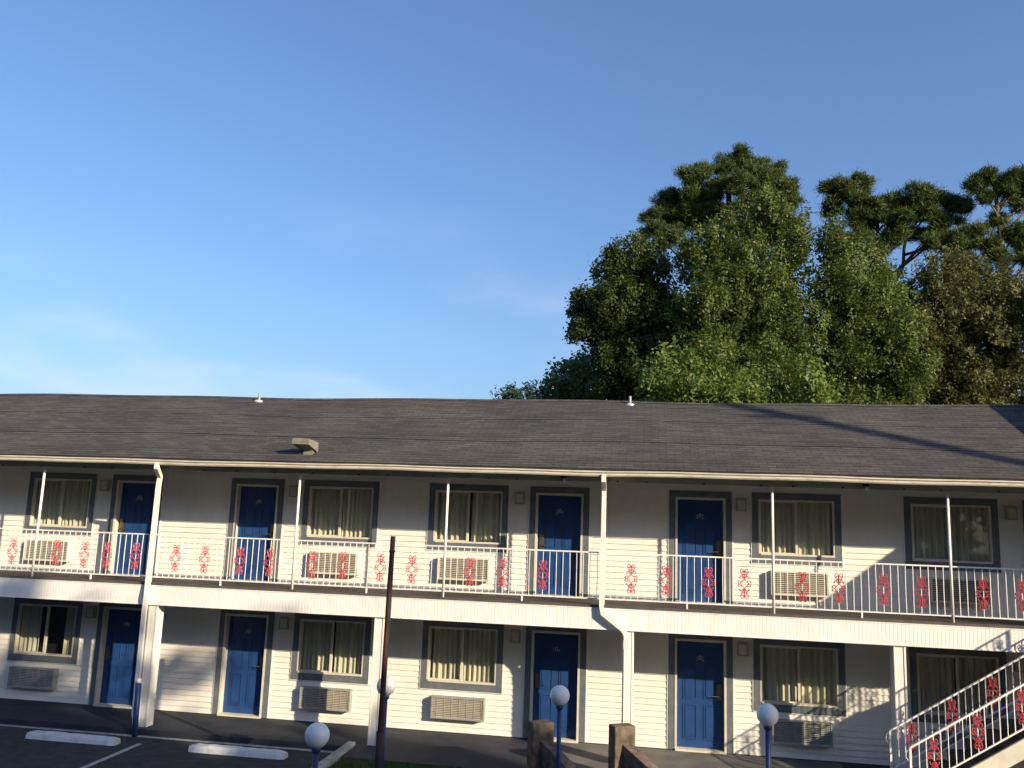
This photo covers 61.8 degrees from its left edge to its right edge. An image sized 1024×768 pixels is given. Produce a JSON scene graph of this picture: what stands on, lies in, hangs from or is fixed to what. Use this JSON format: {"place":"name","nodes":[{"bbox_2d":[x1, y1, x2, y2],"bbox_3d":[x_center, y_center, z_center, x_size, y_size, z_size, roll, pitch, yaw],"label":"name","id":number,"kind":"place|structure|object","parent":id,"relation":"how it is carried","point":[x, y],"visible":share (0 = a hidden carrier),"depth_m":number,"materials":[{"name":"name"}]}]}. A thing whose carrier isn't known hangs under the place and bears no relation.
{"place":"outdoors","nodes":[
{"label":"outdoors","id":0,"kind":"place"},
{"bbox_2d":[0,723,334,767],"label":"parking lot","id":1,"kind":"structure","parent":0,"point":[18,749],"depth_m":15.49,"materials":[{"name":"grey asphalt"}]},
{"bbox_2d":[25,730,120,745],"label":"parking block","id":2,"kind":"structure","parent":1,"relation":"on","point":[74,738],"depth_m":16.19,"materials":[{"name":"white paint"}]},
{"bbox_2d":[132,678,141,736],"bbox_3d":[-7.389,6.369,16.843,0.142,1.093,0.116,3,-9,-6],"label":"standing pipe","id":3,"kind":"object","parent":1,"relation":"on","point":[138,682],"visible":1,"depth_m":16.80,"materials":[{"name":"blue metal"}]},
{"bbox_2d":[0,724,333,767],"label":"parking lines","id":4,"kind":"object","parent":1,"relation":"on","point":[109,756],"visible":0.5,"depth_m":16.50,"materials":[{"name":"paint"}]},
{"bbox_2d":[188,743,287,759],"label":"parking block","id":5,"kind":"structure","parent":1,"relation":"on","point":[240,751],"depth_m":15.68,"materials":[{"name":"white paint"}]},
{"bbox_2d":[327,756,473,767],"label":"grass","id":6,"kind":"structure","parent":0,"point":[356,763],"depth_m":15.12,"materials":[{"name":"green plant"}]},
{"bbox_2d":[0,698,893,767],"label":"sidewalk","id":7,"kind":"structure","parent":0,"point":[447,749],"depth_m":17.03,"materials":[{"name":"concrete"}]},
{"bbox_2d":[0,393,1023,767],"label":"motel building","id":8,"kind":"structure","parent":0,"point":[836,583],"depth_m":17.58,"materials":[{"name":"white wood"}]},
{"bbox_2d":[6,597,84,664],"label":"window","id":9,"kind":"structure","parent":8,"relation":"in","point":[27,651],"depth_m":19.35,"materials":[{"name":"glass"}]},
{"bbox_2d":[22,471,98,535],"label":"window","id":10,"kind":"structure","parent":8,"relation":"in","point":[79,508],"depth_m":19.83,"materials":[{"name":"glass"}]},
{"bbox_2d":[88,602,148,708],"bbox_3d":[-8.661,5.970,18.978,1.296,2.281,0.225,1,-9,9],"label":"door","id":11,"kind":"structure","parent":8,"relation":"in","point":[113,671],"depth_m":19.03,"materials":[{"name":"blue paint"}]},
{"bbox_2d":[102,474,165,575],"bbox_3d":[-8.563,3.199,19.430,1.296,2.281,0.225,1,-9,9],"label":"door","id":12,"kind":"structure","parent":8,"relation":"in","point":[131,502],"depth_m":19.49,"materials":[{"name":"blue paint"}]},
{"bbox_2d":[211,609,275,718],"bbox_3d":[-5.779,5.996,18.508,1.296,2.281,0.225,1,-9,9],"label":"door","id":13,"kind":"structure","parent":8,"relation":"in","point":[245,641],"depth_m":18.52,"materials":[{"name":"blue paint"}]},
{"bbox_2d":[223,477,286,581],"bbox_3d":[-5.681,3.224,18.960,1.296,2.281,0.225,1,-9,9],"label":"door","id":14,"kind":"structure","parent":8,"relation":"in","point":[256,510],"depth_m":19.00,"materials":[{"name":"blue paint"}]},
{"bbox_2d":[289,613,372,684],"bbox_3d":[-3.839,5.631,18.270,1.764,1.412,0.202,1,-9,9],"label":"window","id":15,"kind":"structure","parent":8,"relation":"in","point":[313,634],"depth_m":18.28,"materials":[{"name":"glass"}]},
{"bbox_2d":[299,479,380,547],"bbox_3d":[-3.739,2.825,18.728,1.764,1.442,0.202,1,-9,9],"label":"window","id":16,"kind":"structure","parent":8,"relation":"in","point":[323,503],"depth_m":18.74,"materials":[{"name":"glass"}]},
{"bbox_2d":[419,620,504,693],"bbox_3d":[-1.026,5.656,17.812,1.764,1.412,0.203,1,-9,9],"label":"window","id":17,"kind":"structure","parent":8,"relation":"in","point":[443,651],"depth_m":17.82,"materials":[{"name":"glass"}]},
{"bbox_2d":[426,482,509,552],"bbox_3d":[-0.927,2.850,18.270,1.764,1.442,0.203,1,-9,9],"label":"window","id":18,"kind":"structure","parent":8,"relation":"in","point":[490,506],"depth_m":18.28,"materials":[{"name":"glass"}]},
{"bbox_2d":[522,625,587,742],"bbox_3d":[0.883,6.055,17.422,1.296,2.281,0.225,1,-9,9],"label":"door","id":19,"kind":"structure","parent":8,"relation":"in","point":[553,656],"depth_m":17.46,"materials":[{"name":"blue paint"}]},
{"bbox_2d":[526,485,590,597],"bbox_3d":[0.981,3.283,17.874,1.296,2.281,0.225,1,-9,9],"label":"door","id":20,"kind":"structure","parent":8,"relation":"in","point":[559,520],"depth_m":17.90,"materials":[{"name":"blue paint"}]},
{"bbox_2d":[668,489,733,604],"bbox_3d":[3.833,3.308,17.409,1.296,2.281,0.225,1,-9,9],"label":"door","id":21,"kind":"structure","parent":8,"relation":"in","point":[697,526],"depth_m":17.44,"materials":[{"name":"blue paint"}]},
{"bbox_2d":[667,633,734,754],"bbox_3d":[3.735,6.080,16.957,1.296,2.281,0.225,1,-9,9],"label":"door","id":22,"kind":"structure","parent":8,"relation":"in","point":[700,668],"depth_m":16.97,"materials":[{"name":"blue paint"}]},
{"bbox_2d":[750,491,843,566],"bbox_3d":[5.705,2.908,17.188,1.764,1.442,0.203,1,-9,9],"label":"window","id":23,"kind":"structure","parent":8,"relation":"in","point":[806,527],"depth_m":17.19,"materials":[{"name":"glass"}]},
{"bbox_2d":[752,638,847,717],"bbox_3d":[5.606,5.715,16.730,1.764,1.412,0.202,1,-9,9],"label":"window","id":24,"kind":"structure","parent":8,"relation":"in","point":[818,668],"depth_m":16.74,"materials":[{"name":"glass"}]},
{"bbox_2d":[902,495,1001,573],"bbox_3d":[8.568,2.934,16.721,1.764,1.442,0.202,1,-9,9],"label":"window","id":25,"kind":"structure","parent":8,"relation":"in","point":[974,521],"depth_m":16.73,"materials":[{"name":"glass"}]},
{"bbox_2d":[907,646,1009,726],"bbox_3d":[8.468,5.740,16.263,1.764,1.412,0.200,1,-9,9],"label":"window","id":26,"kind":"structure","parent":8,"relation":"in","point":[931,670],"depth_m":16.29,"materials":[{"name":"glass"}]},
{"bbox_2d":[1020,499,1023,555],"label":"door","id":27,"kind":"structure","parent":8,"relation":"in","point":[1021,500],"depth_m":16.50,"materials":[{"name":"blue paint"}]},
{"bbox_2d":[0,0,1023,402],"label":"sky","id":28,"kind":"structure","parent":0,"point":[235,198],"materials":[{"name":"blue"}]},
{"bbox_2d":[554,742,842,767],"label":"path","id":29,"kind":"structure","parent":0,"point":[583,755],"depth_m":16.17,"materials":[{"name":"grey concrete"}]},
{"bbox_2d":[527,720,574,767],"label":"stair pillar","id":30,"kind":"structure","parent":29,"relation":"on","point":[541,749],"depth_m":14.63,"materials":[{"name":"brown concrete"}]},
{"bbox_2d":[550,685,569,767],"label":"globe lamp","id":31,"kind":"object","parent":29,"relation":"on","point":[559,695],"visible":1,"depth_m":13.25,"materials":[{"name":"white glass"}]},
{"bbox_2d":[608,723,658,767],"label":"stair pillar","id":32,"kind":"structure","parent":29,"relation":"on","point":[624,751],"depth_m":14.61,"materials":[{"name":"brown concrete"}]},
{"bbox_2d":[757,703,778,767],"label":"globe lamp","id":33,"kind":"object","parent":29,"relation":"on","point":[767,715],"visible":1,"depth_m":12.05,"materials":[{"name":"white glass"}]},
{"bbox_2d":[886,655,1023,767],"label":"stair railing","id":34,"kind":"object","parent":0,"point":[998,742],"depth_m":13.80,"materials":[{"name":"white metal"}]},
{"label":"ground","id":35,"kind":"structure","parent":0,"visible":0},
{"bbox_2d":[311,741,354,767],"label":"kerb","id":36,"kind":"structure","parent":35,"relation":"on","point":[334,756],"depth_m":15.39,"materials":[{"name":"concrete"}]},
{"bbox_2d":[491,380,543,398],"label":"distant tree","id":37,"kind":"object","parent":35,"relation":"on","point":[512,392],"visible":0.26,"depth_m":44.70,"materials":[{"name":"green plant"}]},
{"bbox_2d":[530,348,599,399],"bbox_3d":[2.458,4.327,35.723,3.787,12.092,3.230,1,-9,9],"label":"pale tree","id":38,"kind":"object","parent":35,"relation":"on","point":[568,384],"visible":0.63,"depth_m":36.14,"materials":[{"name":"green plant"}]},
{"bbox_2d":[562,229,707,400],"bbox_3d":[4.846,1.881,32.284,6.235,15.965,5.501,10,-12,-42],"label":"oak tree","id":39,"kind":"object","parent":35,"relation":"on","point":[619,323],"visible":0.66,"depth_m":31.75,"materials":[{"name":"green plant"}]},
{"bbox_2d":[630,335,728,402],"bbox_3d":[5.360,3.636,26.548,3.210,10.700,2.989,-4,-11,34],"label":"young tree","id":40,"kind":"object","parent":35,"relation":"on","point":[676,381],"visible":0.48,"depth_m":26.58,"materials":[{"name":"green plant"}]},
{"bbox_2d":[635,141,805,362],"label":"pine tree","id":41,"kind":"object","parent":35,"relation":"on","point":[742,171],"visible":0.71,"depth_m":40.58,"materials":[{"name":"green plant"}]},
{"bbox_2d":[698,359,794,402],"bbox_3d":[7.081,3.990,25.745,2.989,9.863,3.198,1,-9,9],"label":"young tree","id":42,"kind":"object","parent":35,"relation":"on","point":[737,387],"visible":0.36,"depth_m":26.13,"materials":[{"name":"green plant"}]},
{"bbox_2d":[659,169,842,403],"bbox_3d":[8.420,0.864,30.162,6.442,17.556,6.725,1,-9,9],"label":"broadleaf tree","id":43,"kind":"object","parent":35,"relation":"on","point":[757,312],"visible":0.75,"depth_m":29.90,"materials":[{"name":"green plant"}]},
{"bbox_2d":[788,357,841,403],"bbox_3d":[9.059,4.048,25.578,1.961,9.827,2.053,1,-9,9],"label":"young tree","id":44,"kind":"object","parent":35,"relation":"on","point":[812,396],"visible":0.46,"depth_m":25.81,"materials":[{"name":"green plant"}]},
{"bbox_2d":[798,201,946,404],"bbox_3d":[12.281,1.495,30.220,5.320,16.588,5.605,1,-9,9],"label":"broadleaf tree","id":45,"kind":"object","parent":35,"relation":"on","point":[865,359],"visible":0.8,"depth_m":29.80,"materials":[{"name":"green plant"}]},
{"bbox_2d":[813,168,977,288],"bbox_3d":[16.593,0.571,36.212,7.003,20.640,2.430,1,-9,9],"label":"pine tree","id":46,"kind":"object","parent":35,"relation":"on","point":[895,213],"visible":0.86,"depth_m":37.27,"materials":[{"name":"green plant"}]},
{"bbox_2d":[898,237,1023,404],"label":"olive tree","id":47,"kind":"object","parent":35,"relation":"on","point":[978,334],"visible":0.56,"depth_m":30.62,"materials":[{"name":"green plant"}]},
{"bbox_2d":[916,161,1023,274],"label":"pine tree","id":48,"kind":"object","parent":35,"relation":"on","point":[1007,186],"visible":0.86,"depth_m":35.70,"materials":[{"name":"green plant"}]},
{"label":"lawn","id":49,"kind":"structure","parent":0,"visible":0},
{"bbox_2d":[305,722,329,767],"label":"globe lamp","id":50,"kind":"object","parent":49,"relation":"on","point":[317,734],"visible":1,"depth_m":10.74,"materials":[{"name":"white glass"}]},
{"bbox_2d":[374,536,395,767],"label":"metal pole","id":51,"kind":"object","parent":49,"relation":"on","point":[379,747],"visible":1,"depth_m":13.48,"materials":[{"name":"metal"}]},
{"bbox_2d":[377,676,395,767],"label":"globe lamp","id":52,"kind":"object","parent":49,"relation":"on","point":[390,685],"visible":0.67,"depth_m":13.72,"materials":[{"name":"white glass"}]}
]}

